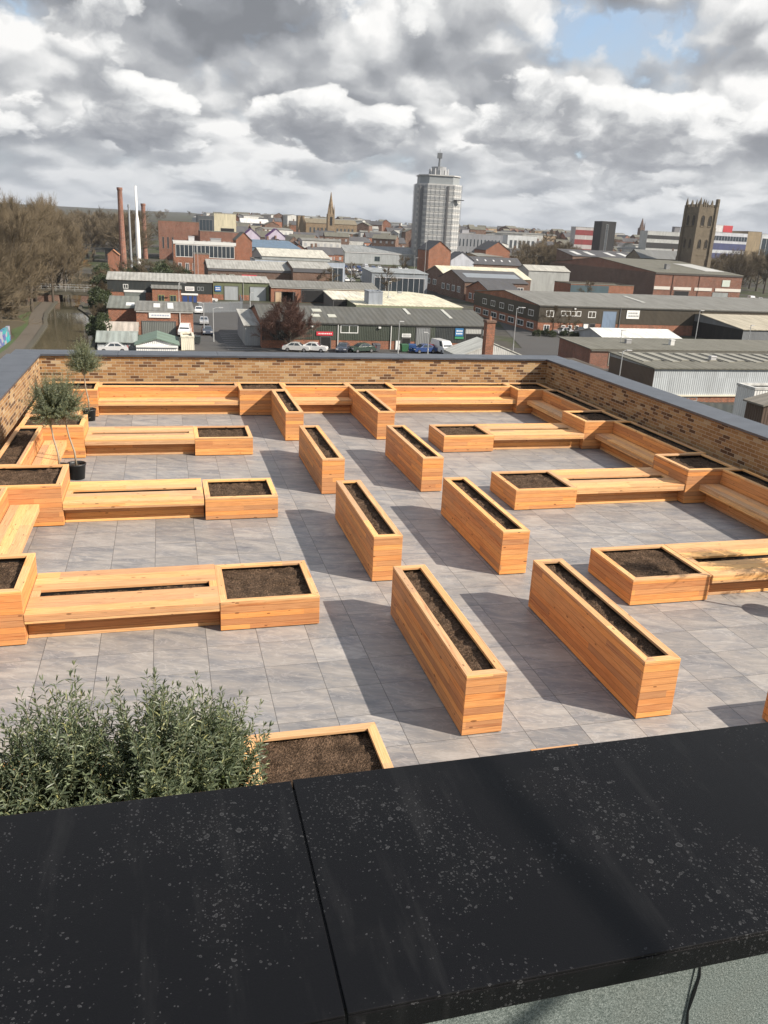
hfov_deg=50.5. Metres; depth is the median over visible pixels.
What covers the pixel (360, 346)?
parked car
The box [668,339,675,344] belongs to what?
roof vent
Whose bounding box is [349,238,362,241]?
town building
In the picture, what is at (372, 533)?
long planter
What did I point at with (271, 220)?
town house
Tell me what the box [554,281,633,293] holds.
works yard building
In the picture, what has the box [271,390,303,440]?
long planter
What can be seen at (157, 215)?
bare tree
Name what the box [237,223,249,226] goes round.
town house
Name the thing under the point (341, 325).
window
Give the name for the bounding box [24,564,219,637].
slot bench
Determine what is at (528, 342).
road
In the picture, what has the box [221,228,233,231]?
open doorway
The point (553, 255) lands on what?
bare tree
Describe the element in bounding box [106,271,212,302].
industrial unit
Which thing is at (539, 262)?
bare tree
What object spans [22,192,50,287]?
poplar tree
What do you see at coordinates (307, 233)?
town building
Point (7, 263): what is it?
bare tree
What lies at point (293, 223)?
town building
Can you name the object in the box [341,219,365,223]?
town building
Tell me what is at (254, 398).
tall planter
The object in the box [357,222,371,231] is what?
town house
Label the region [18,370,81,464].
olive tree
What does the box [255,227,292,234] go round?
town building
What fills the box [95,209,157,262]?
bare tree
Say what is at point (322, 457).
long planter
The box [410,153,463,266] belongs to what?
tower block
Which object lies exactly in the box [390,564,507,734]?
long planter
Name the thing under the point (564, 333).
shrub
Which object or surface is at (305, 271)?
industrial unit
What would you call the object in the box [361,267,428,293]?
showroom
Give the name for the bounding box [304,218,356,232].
stone hall
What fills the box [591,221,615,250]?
tower block
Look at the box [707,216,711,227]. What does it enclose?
window
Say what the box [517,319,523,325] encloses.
window
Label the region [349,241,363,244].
town building
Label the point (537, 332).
shrub
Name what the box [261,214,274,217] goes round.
town building
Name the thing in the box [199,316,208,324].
parked car
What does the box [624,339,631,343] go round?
roof vent
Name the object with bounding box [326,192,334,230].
church spire
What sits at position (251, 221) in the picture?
white block
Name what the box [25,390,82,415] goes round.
wall bench
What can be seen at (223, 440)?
square planter
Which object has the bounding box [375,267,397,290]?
bare tree
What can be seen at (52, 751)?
olive bush
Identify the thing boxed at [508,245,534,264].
bare tree
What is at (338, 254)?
town building
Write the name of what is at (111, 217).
bare tree
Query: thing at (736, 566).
slot bench
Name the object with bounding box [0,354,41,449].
brick parapet
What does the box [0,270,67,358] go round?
towpath
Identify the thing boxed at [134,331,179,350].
shed
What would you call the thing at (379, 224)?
town house
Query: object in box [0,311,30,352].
grass verge
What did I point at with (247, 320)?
lean to
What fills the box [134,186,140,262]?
steel stack
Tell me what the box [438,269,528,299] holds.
brick works
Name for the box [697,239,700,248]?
window
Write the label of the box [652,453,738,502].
tall planter
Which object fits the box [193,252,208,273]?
brick wing
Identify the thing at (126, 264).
bare tree
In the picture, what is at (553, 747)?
long planter
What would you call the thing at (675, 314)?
factory
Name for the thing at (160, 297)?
window
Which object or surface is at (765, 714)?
square planter
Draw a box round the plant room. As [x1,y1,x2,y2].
[716,225,732,232]
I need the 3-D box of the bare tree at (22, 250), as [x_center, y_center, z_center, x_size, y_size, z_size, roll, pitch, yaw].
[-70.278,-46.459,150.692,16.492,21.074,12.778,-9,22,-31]
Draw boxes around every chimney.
[117,187,126,267]
[127,204,132,266]
[140,203,147,258]
[481,316,496,354]
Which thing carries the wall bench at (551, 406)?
on the terrace paving
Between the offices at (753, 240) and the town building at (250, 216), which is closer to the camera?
the offices at (753, 240)
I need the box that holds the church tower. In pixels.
[675,197,719,267]
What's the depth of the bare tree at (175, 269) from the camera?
244.06 m
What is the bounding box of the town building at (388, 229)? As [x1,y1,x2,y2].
[384,226,402,231]
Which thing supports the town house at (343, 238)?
on the ground at (503, 338)
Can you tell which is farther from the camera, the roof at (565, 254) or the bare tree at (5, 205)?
the roof at (565, 254)
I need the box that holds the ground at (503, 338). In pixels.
[20,204,767,404]
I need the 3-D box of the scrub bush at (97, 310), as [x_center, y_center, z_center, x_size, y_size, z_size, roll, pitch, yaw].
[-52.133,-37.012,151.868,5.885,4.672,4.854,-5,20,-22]
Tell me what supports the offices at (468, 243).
on the ground at (503, 338)
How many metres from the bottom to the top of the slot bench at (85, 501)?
0.384 m
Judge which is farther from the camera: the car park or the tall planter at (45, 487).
the car park
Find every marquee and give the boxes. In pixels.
[245,228,259,239]
[265,228,284,239]
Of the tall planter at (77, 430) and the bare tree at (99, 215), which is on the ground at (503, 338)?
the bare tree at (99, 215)
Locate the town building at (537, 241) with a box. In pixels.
[536,239,552,246]
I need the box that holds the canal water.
[32,273,92,349]
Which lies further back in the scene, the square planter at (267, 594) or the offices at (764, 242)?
the offices at (764, 242)
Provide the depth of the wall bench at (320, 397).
21.99 m
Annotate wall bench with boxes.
[0,426,66,465]
[0,487,39,553]
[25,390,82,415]
[98,382,239,414]
[281,382,351,412]
[388,383,515,412]
[527,390,605,422]
[595,421,705,467]
[699,469,767,535]
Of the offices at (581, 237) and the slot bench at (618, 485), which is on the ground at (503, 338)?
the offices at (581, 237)
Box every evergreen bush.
[85,319,111,343]
[87,286,111,302]
[87,293,108,315]
[88,312,111,324]
[89,276,107,290]
[91,265,109,275]
[93,273,106,290]
[94,262,110,272]
[124,265,145,271]
[148,262,174,272]
[176,267,194,273]
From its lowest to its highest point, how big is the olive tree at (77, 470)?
2.094 m
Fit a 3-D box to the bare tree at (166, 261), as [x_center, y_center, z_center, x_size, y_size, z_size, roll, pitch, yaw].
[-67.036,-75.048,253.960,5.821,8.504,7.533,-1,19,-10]
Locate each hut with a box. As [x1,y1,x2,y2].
[107,249,119,271]
[743,392,767,424]
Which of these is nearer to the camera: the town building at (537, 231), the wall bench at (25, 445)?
the wall bench at (25, 445)
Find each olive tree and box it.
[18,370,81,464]
[30,369,95,479]
[62,333,105,420]
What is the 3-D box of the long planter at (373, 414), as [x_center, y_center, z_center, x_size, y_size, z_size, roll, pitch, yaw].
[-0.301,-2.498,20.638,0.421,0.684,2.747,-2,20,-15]
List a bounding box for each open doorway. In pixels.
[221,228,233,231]
[333,300,346,306]
[674,291,688,295]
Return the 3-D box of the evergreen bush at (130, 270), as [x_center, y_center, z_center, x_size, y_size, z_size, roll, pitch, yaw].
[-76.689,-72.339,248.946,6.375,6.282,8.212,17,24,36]
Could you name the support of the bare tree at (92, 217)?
on the ground at (503, 338)
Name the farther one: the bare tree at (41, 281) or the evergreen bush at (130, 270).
the evergreen bush at (130, 270)
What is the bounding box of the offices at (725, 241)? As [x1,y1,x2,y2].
[711,232,747,268]
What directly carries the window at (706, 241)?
in the church tower
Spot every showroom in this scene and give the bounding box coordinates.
[250,257,344,281]
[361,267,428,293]
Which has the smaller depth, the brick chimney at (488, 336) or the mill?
the brick chimney at (488, 336)
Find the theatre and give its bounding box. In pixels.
[211,213,235,231]
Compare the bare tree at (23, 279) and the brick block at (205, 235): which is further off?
the brick block at (205, 235)
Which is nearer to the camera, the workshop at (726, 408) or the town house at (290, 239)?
the workshop at (726, 408)
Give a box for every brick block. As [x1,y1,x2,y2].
[198,230,238,242]
[232,232,251,260]
[417,240,450,271]
[474,241,509,257]
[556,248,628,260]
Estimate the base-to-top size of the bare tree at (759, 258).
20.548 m
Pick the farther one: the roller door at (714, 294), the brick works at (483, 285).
the roller door at (714, 294)
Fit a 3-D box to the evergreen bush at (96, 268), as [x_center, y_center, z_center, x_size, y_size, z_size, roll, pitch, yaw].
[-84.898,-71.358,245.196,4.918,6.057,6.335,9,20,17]
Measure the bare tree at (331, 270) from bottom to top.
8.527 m
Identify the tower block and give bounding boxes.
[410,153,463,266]
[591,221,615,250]
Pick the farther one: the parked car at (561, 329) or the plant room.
the plant room
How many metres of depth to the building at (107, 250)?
356.12 m
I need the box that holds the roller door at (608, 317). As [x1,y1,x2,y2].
[601,311,616,327]
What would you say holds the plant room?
on the offices at (725, 241)
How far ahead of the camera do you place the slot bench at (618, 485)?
15.66 m
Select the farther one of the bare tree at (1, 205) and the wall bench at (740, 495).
the bare tree at (1, 205)
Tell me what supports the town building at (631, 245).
on the ground at (503, 338)
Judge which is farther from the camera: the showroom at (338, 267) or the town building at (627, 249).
the town building at (627, 249)
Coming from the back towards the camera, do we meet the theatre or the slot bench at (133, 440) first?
the theatre
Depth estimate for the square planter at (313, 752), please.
7.18 m
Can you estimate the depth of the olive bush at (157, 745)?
4.72 m
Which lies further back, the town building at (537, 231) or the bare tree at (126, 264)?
the town building at (537, 231)
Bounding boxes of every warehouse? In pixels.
[251,247,330,261]
[329,290,462,309]
[341,244,412,265]
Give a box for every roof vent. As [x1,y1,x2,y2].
[188,236,194,240]
[210,238,220,241]
[460,229,468,233]
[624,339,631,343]
[664,264,670,268]
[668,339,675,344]
[672,227,679,231]
[708,355,716,359]
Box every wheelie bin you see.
[194,335,200,342]
[372,343,380,350]
[399,343,408,350]
[408,343,416,351]
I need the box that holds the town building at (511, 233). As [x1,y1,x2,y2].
[497,231,522,234]
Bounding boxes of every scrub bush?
[1,304,17,318]
[85,267,107,286]
[87,279,113,293]
[87,302,108,318]
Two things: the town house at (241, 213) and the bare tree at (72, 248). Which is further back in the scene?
the town house at (241, 213)
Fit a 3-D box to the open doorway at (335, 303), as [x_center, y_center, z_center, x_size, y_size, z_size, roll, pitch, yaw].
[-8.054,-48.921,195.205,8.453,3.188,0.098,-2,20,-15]
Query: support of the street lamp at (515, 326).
on the road at (521, 351)
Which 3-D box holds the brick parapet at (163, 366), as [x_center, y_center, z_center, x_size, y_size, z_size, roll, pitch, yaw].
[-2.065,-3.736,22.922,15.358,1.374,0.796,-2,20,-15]
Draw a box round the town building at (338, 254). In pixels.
[308,243,343,261]
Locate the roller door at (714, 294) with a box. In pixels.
[712,292,727,296]
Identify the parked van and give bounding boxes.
[178,323,193,335]
[430,338,451,353]
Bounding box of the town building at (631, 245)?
[625,244,637,246]
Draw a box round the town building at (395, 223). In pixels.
[390,222,401,226]
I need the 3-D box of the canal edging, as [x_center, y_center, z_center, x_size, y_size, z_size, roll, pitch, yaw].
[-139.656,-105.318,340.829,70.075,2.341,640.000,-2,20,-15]
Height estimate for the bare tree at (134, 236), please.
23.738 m
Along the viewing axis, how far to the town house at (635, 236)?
760.44 m
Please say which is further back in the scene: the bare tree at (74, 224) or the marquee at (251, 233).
the marquee at (251, 233)
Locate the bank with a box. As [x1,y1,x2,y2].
[0,275,56,338]
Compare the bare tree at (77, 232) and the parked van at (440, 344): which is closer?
the parked van at (440, 344)
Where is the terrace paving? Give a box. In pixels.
[0,412,767,766]
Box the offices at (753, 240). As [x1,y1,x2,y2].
[732,231,761,262]
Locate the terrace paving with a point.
(348, 658)
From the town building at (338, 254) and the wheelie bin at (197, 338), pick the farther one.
the town building at (338, 254)
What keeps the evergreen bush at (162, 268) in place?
on the ground at (503, 338)
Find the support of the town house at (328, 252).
on the ground at (503, 338)
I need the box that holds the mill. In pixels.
[158,220,198,258]
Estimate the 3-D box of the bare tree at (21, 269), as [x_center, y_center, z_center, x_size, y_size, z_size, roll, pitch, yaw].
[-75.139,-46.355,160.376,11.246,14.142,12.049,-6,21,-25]
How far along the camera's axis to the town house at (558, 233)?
760.50 m
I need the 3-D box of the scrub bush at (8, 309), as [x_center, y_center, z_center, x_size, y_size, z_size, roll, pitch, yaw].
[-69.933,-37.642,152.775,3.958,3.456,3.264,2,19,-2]
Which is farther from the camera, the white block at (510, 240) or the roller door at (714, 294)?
the white block at (510, 240)
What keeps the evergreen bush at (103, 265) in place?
on the ground at (503, 338)
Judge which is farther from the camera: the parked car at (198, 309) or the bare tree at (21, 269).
the parked car at (198, 309)
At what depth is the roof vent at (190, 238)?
315.65 m
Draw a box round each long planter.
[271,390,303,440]
[299,425,344,493]
[335,480,402,580]
[352,390,394,439]
[385,425,443,491]
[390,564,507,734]
[441,477,529,573]
[528,558,680,718]
[530,744,577,750]
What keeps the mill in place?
on the ground at (503, 338)
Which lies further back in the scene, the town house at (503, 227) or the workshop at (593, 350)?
the town house at (503, 227)
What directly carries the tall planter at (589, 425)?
on the terrace paving
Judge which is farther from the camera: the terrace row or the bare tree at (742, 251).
the bare tree at (742, 251)
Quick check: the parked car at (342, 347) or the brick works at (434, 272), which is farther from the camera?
the brick works at (434, 272)
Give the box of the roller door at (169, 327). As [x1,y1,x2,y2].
[142,321,175,334]
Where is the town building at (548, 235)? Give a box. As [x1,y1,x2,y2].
[543,234,555,241]
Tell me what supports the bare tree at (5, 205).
on the ground at (503, 338)
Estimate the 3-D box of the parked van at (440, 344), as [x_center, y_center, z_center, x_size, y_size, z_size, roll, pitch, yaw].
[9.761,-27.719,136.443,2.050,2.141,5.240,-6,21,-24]
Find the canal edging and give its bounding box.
[24,264,97,349]
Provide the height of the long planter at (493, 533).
0.684 m
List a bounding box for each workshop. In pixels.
[106,295,139,321]
[134,300,193,334]
[558,336,767,368]
[566,358,607,371]
[696,401,733,412]
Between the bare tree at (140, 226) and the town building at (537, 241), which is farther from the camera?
the town building at (537, 241)
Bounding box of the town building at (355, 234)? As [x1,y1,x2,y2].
[336,231,358,236]
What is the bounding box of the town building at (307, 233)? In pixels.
[293,229,319,237]
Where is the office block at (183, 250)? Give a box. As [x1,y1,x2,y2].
[172,240,235,273]
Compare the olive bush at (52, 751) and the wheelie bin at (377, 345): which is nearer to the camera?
the olive bush at (52, 751)
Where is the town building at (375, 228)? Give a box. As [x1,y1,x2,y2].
[372,226,378,230]
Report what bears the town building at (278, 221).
on the ground at (503, 338)
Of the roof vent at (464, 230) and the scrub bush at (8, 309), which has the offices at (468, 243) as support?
the roof vent at (464, 230)
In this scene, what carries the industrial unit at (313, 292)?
on the ground at (503, 338)
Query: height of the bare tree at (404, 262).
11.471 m
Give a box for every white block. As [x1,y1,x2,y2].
[238,218,268,224]
[495,234,536,247]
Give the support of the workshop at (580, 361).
on the ground at (503, 338)
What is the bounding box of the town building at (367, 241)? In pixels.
[349,234,371,245]
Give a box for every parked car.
[97,342,127,349]
[195,306,202,313]
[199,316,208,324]
[201,325,212,334]
[282,341,308,351]
[303,342,327,352]
[335,342,349,352]
[349,342,375,352]
[411,343,437,353]
[553,327,573,334]
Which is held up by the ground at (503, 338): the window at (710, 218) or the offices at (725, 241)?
the offices at (725, 241)
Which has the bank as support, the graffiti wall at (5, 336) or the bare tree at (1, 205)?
the graffiti wall at (5, 336)
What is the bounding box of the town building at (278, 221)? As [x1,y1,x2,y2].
[265,217,281,227]
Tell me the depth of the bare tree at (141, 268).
237.93 m
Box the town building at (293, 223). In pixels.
[289,219,295,231]
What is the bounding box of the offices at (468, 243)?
[457,233,502,252]
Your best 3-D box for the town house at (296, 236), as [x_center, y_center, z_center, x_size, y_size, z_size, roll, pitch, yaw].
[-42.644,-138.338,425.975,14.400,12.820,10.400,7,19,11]
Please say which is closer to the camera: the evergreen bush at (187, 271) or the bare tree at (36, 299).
the bare tree at (36, 299)
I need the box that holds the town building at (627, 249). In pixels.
[613,246,638,251]
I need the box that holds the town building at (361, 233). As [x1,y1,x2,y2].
[358,230,390,236]
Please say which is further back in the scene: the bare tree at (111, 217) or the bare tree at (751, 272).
the bare tree at (111, 217)
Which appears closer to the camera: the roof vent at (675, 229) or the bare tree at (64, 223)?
the bare tree at (64, 223)
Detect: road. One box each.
[294,348,527,354]
[498,321,607,369]
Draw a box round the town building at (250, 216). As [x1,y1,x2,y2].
[238,214,263,218]
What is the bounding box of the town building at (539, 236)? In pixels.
[522,232,542,240]
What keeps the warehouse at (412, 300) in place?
on the ground at (503, 338)
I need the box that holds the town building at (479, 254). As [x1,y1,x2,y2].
[465,253,502,257]
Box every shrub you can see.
[532,329,541,335]
[540,329,549,335]
[548,330,556,336]
[559,330,568,336]
[569,331,576,336]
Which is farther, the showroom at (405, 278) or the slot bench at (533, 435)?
the showroom at (405, 278)
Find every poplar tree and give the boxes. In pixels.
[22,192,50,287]
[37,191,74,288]
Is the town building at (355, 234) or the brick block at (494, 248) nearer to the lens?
the brick block at (494, 248)
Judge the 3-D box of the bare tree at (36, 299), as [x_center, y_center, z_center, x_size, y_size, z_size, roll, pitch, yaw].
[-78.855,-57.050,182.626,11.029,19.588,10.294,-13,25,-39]
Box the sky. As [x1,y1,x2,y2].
[0,0,767,235]
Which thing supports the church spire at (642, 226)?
on the ground at (503, 338)
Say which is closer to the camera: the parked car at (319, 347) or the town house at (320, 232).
the parked car at (319, 347)
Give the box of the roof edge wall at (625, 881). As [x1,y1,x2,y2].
[0,722,767,1023]
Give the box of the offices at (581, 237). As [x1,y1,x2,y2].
[569,227,593,249]
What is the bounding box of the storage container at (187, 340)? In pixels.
[180,332,193,349]
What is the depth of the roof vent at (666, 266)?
294.20 m
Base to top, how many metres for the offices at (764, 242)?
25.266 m
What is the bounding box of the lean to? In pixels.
[236,309,259,345]
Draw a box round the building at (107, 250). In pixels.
[73,244,119,261]
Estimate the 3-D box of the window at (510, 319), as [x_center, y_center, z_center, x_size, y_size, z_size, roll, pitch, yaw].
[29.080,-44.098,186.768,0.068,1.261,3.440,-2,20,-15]
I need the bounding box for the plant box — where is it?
[364,289,382,304]
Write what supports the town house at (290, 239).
on the ground at (503, 338)
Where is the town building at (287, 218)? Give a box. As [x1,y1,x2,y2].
[283,214,295,226]
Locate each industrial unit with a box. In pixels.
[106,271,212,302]
[203,259,290,279]
[210,274,269,300]
[249,304,483,349]
[268,279,378,302]
[285,261,332,280]
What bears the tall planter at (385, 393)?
on the terrace paving
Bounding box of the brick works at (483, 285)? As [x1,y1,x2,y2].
[465,281,518,302]
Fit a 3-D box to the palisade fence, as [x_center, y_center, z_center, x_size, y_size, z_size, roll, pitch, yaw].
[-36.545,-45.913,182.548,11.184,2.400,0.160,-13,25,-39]
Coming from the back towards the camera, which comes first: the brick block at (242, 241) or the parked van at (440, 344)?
the brick block at (242, 241)
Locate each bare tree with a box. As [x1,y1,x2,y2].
[0,191,14,233]
[0,191,21,218]
[0,191,37,216]
[0,199,49,307]
[0,203,45,317]
[0,231,42,305]
[0,245,29,301]
[0,257,33,322]
[0,265,8,298]
[0,274,47,324]
[3,258,31,312]
[4,201,60,311]
[5,257,40,290]
[7,193,62,256]
[15,213,57,301]
[23,212,90,301]
[23,254,60,305]
[36,209,83,287]
[44,209,95,295]
[52,210,81,295]
[63,215,85,234]
[69,211,101,257]
[71,212,110,260]
[80,214,113,254]
[81,206,107,231]
[84,219,119,247]
[91,209,152,258]
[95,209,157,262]
[100,212,117,243]
[111,264,126,271]
[114,212,157,252]
[115,259,132,270]
[127,256,146,267]
[130,263,147,272]
[135,259,157,271]
[154,211,166,219]
[162,257,175,272]
[168,259,186,273]
[250,291,321,351]
[318,267,343,281]
[345,262,359,281]
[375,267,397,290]
[389,255,410,268]
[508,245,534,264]
[516,239,538,253]
[516,241,542,264]
[528,245,546,264]
[532,237,554,264]
[540,242,568,264]
[541,241,563,260]
[542,304,566,329]
[543,231,555,240]
[561,241,581,249]
[564,310,582,335]
[576,280,594,292]
[710,254,727,270]
[711,247,744,272]
[718,253,746,280]
[718,254,764,288]
[720,248,751,266]
[739,249,767,290]
[739,255,766,288]
[748,252,767,293]
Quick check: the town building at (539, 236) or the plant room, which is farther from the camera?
the town building at (539, 236)
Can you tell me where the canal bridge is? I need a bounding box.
[21,284,94,302]
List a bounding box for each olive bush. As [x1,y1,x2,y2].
[0,659,150,815]
[0,717,69,815]
[66,666,248,804]
[171,683,273,789]
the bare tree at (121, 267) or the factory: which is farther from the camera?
the bare tree at (121, 267)
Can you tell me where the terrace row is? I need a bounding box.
[469,256,521,267]
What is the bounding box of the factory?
[473,290,767,335]
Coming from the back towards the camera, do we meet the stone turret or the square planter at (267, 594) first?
the stone turret
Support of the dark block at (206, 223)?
on the ground at (503, 338)
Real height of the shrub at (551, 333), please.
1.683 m
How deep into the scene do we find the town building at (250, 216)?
680.56 m
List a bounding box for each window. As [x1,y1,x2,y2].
[158,295,164,300]
[170,295,175,300]
[340,325,357,332]
[499,314,504,320]
[508,316,513,322]
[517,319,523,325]
[526,321,533,328]
[603,224,608,250]
[686,215,689,226]
[691,214,695,226]
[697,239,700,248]
[700,215,704,226]
[704,239,707,248]
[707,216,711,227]
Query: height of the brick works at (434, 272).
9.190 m
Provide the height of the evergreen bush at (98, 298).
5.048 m
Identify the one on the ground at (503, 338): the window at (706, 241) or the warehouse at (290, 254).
the warehouse at (290, 254)
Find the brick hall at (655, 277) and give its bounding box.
[550,257,742,297]
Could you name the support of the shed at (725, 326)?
on the ground at (503, 338)
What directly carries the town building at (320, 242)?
on the ground at (503, 338)
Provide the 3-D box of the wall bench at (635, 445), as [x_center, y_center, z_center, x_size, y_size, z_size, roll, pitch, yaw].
[5.858,-1.371,18.247,0.919,0.680,2.951,-2,20,-15]
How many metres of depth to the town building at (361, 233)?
530.76 m
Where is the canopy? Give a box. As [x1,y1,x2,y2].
[323,290,363,306]
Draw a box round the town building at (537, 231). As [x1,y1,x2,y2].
[531,230,549,232]
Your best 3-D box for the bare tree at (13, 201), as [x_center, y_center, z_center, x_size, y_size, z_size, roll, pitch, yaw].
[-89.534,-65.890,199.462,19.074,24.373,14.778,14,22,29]
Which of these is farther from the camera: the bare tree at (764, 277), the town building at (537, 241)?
the town building at (537, 241)
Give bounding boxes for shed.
[95,330,138,350]
[104,321,139,331]
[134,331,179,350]
[251,239,300,250]
[443,337,520,354]
[450,251,473,266]
[517,264,569,290]
[568,328,681,338]
[691,314,767,339]
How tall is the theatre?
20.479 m
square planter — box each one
[193,425,252,455]
[202,478,277,519]
[214,560,319,630]
[246,722,392,784]
[428,424,493,451]
[490,470,577,509]
[588,544,710,604]
[762,692,767,721]
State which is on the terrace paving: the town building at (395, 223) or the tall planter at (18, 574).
the tall planter at (18, 574)
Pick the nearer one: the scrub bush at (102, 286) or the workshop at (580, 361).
the workshop at (580, 361)
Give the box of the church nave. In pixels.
[625,249,676,259]
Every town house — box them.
[232,212,250,214]
[236,223,248,231]
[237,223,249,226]
[248,225,260,230]
[256,230,269,239]
[258,217,274,222]
[262,222,278,227]
[273,213,282,226]
[285,236,294,242]
[288,234,316,238]
[304,244,333,259]
[315,228,334,238]
[323,232,349,244]
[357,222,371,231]
[363,230,380,241]
[369,221,382,230]
[372,234,398,246]
[383,220,390,230]
[399,238,405,246]
[401,229,411,246]
[467,226,485,233]
[499,226,510,230]
[508,226,517,231]
[555,230,569,238]
[560,231,569,239]
[614,236,622,242]
[630,234,639,238]
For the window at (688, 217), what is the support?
in the church tower
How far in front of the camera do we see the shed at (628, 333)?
161.06 m
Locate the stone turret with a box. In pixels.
[296,215,303,231]
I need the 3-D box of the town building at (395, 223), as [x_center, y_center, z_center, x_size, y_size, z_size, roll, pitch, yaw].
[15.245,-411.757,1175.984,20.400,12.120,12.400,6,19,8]
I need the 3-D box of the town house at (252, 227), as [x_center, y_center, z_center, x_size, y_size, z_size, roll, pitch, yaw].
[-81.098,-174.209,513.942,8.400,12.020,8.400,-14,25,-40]
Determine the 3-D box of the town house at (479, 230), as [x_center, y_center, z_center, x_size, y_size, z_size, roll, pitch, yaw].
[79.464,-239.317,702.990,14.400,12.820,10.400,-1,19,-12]
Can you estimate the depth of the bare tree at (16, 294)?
116.72 m
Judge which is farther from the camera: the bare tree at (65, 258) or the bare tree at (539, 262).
the bare tree at (539, 262)
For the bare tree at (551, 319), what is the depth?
170.36 m
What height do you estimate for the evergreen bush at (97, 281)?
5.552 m
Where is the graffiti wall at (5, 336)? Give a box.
[0,326,10,347]
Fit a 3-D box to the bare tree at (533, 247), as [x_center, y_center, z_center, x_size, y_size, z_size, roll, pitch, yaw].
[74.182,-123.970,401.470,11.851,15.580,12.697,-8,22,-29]
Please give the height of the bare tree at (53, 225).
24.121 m
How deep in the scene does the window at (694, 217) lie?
323.76 m
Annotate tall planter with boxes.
[0,464,69,526]
[0,553,36,645]
[18,414,88,457]
[47,382,99,416]
[236,382,286,414]
[345,382,396,413]
[505,383,553,413]
[561,410,625,448]
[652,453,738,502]
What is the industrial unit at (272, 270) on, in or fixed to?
on the ground at (503, 338)
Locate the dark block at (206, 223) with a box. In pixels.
[196,215,213,230]
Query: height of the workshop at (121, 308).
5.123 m
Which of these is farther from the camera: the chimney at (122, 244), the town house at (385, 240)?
the town house at (385, 240)
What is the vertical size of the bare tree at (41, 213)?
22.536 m
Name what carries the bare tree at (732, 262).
on the ground at (503, 338)
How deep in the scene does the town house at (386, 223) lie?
791.40 m
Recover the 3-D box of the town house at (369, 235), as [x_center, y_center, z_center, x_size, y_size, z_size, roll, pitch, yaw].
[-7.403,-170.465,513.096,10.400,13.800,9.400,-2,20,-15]
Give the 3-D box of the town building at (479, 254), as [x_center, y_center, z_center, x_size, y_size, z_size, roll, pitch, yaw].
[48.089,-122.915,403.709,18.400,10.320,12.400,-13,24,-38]
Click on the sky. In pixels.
(548, 114)
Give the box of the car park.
[638,230,679,250]
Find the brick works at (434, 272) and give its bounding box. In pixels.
[425,265,531,292]
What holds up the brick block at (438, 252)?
on the ground at (503, 338)
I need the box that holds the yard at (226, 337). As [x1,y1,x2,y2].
[186,303,294,351]
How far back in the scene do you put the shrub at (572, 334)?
166.07 m
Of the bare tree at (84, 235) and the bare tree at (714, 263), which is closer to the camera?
the bare tree at (714, 263)
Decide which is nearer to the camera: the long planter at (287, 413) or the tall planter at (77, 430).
the tall planter at (77, 430)
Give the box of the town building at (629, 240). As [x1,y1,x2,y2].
[627,238,638,242]
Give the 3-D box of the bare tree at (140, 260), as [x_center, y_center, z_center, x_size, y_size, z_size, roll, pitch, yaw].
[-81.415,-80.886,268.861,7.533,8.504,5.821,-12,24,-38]
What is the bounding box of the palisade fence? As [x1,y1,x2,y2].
[198,301,240,312]
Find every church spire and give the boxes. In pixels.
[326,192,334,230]
[637,219,644,234]
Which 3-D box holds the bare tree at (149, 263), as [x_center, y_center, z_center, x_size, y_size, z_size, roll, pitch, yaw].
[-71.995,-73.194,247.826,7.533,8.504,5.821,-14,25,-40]
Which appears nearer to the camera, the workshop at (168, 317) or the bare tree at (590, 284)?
the workshop at (168, 317)
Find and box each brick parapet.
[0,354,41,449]
[11,349,567,388]
[545,359,767,478]
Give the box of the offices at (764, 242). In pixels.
[758,234,767,272]
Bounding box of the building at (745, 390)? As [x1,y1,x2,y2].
[732,383,767,416]
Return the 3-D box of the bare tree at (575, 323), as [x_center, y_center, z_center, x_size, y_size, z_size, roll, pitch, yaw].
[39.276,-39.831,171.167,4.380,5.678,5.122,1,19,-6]
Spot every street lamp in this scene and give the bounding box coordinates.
[213,307,222,341]
[397,321,403,353]
[512,307,525,350]
[619,350,631,375]
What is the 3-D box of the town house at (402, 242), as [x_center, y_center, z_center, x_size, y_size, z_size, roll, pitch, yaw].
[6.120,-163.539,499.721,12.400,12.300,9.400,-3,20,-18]
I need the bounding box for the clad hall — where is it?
[608,352,767,401]
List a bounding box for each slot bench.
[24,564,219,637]
[63,478,203,521]
[85,426,194,455]
[477,423,583,449]
[550,467,684,504]
[664,539,767,594]
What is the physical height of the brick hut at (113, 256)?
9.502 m
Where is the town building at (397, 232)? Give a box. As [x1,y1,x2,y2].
[391,230,401,237]
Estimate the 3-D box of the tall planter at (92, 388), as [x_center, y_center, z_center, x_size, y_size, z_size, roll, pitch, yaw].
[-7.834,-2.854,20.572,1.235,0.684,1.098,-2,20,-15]
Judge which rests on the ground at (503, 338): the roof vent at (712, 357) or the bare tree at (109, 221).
the bare tree at (109, 221)
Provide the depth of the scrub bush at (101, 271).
229.87 m
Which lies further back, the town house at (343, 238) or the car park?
the car park
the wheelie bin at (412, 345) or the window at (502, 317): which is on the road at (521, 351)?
the wheelie bin at (412, 345)
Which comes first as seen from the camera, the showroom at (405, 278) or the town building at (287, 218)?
the showroom at (405, 278)
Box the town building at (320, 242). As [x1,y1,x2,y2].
[297,237,340,247]
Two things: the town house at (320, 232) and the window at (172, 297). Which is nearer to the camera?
the window at (172, 297)

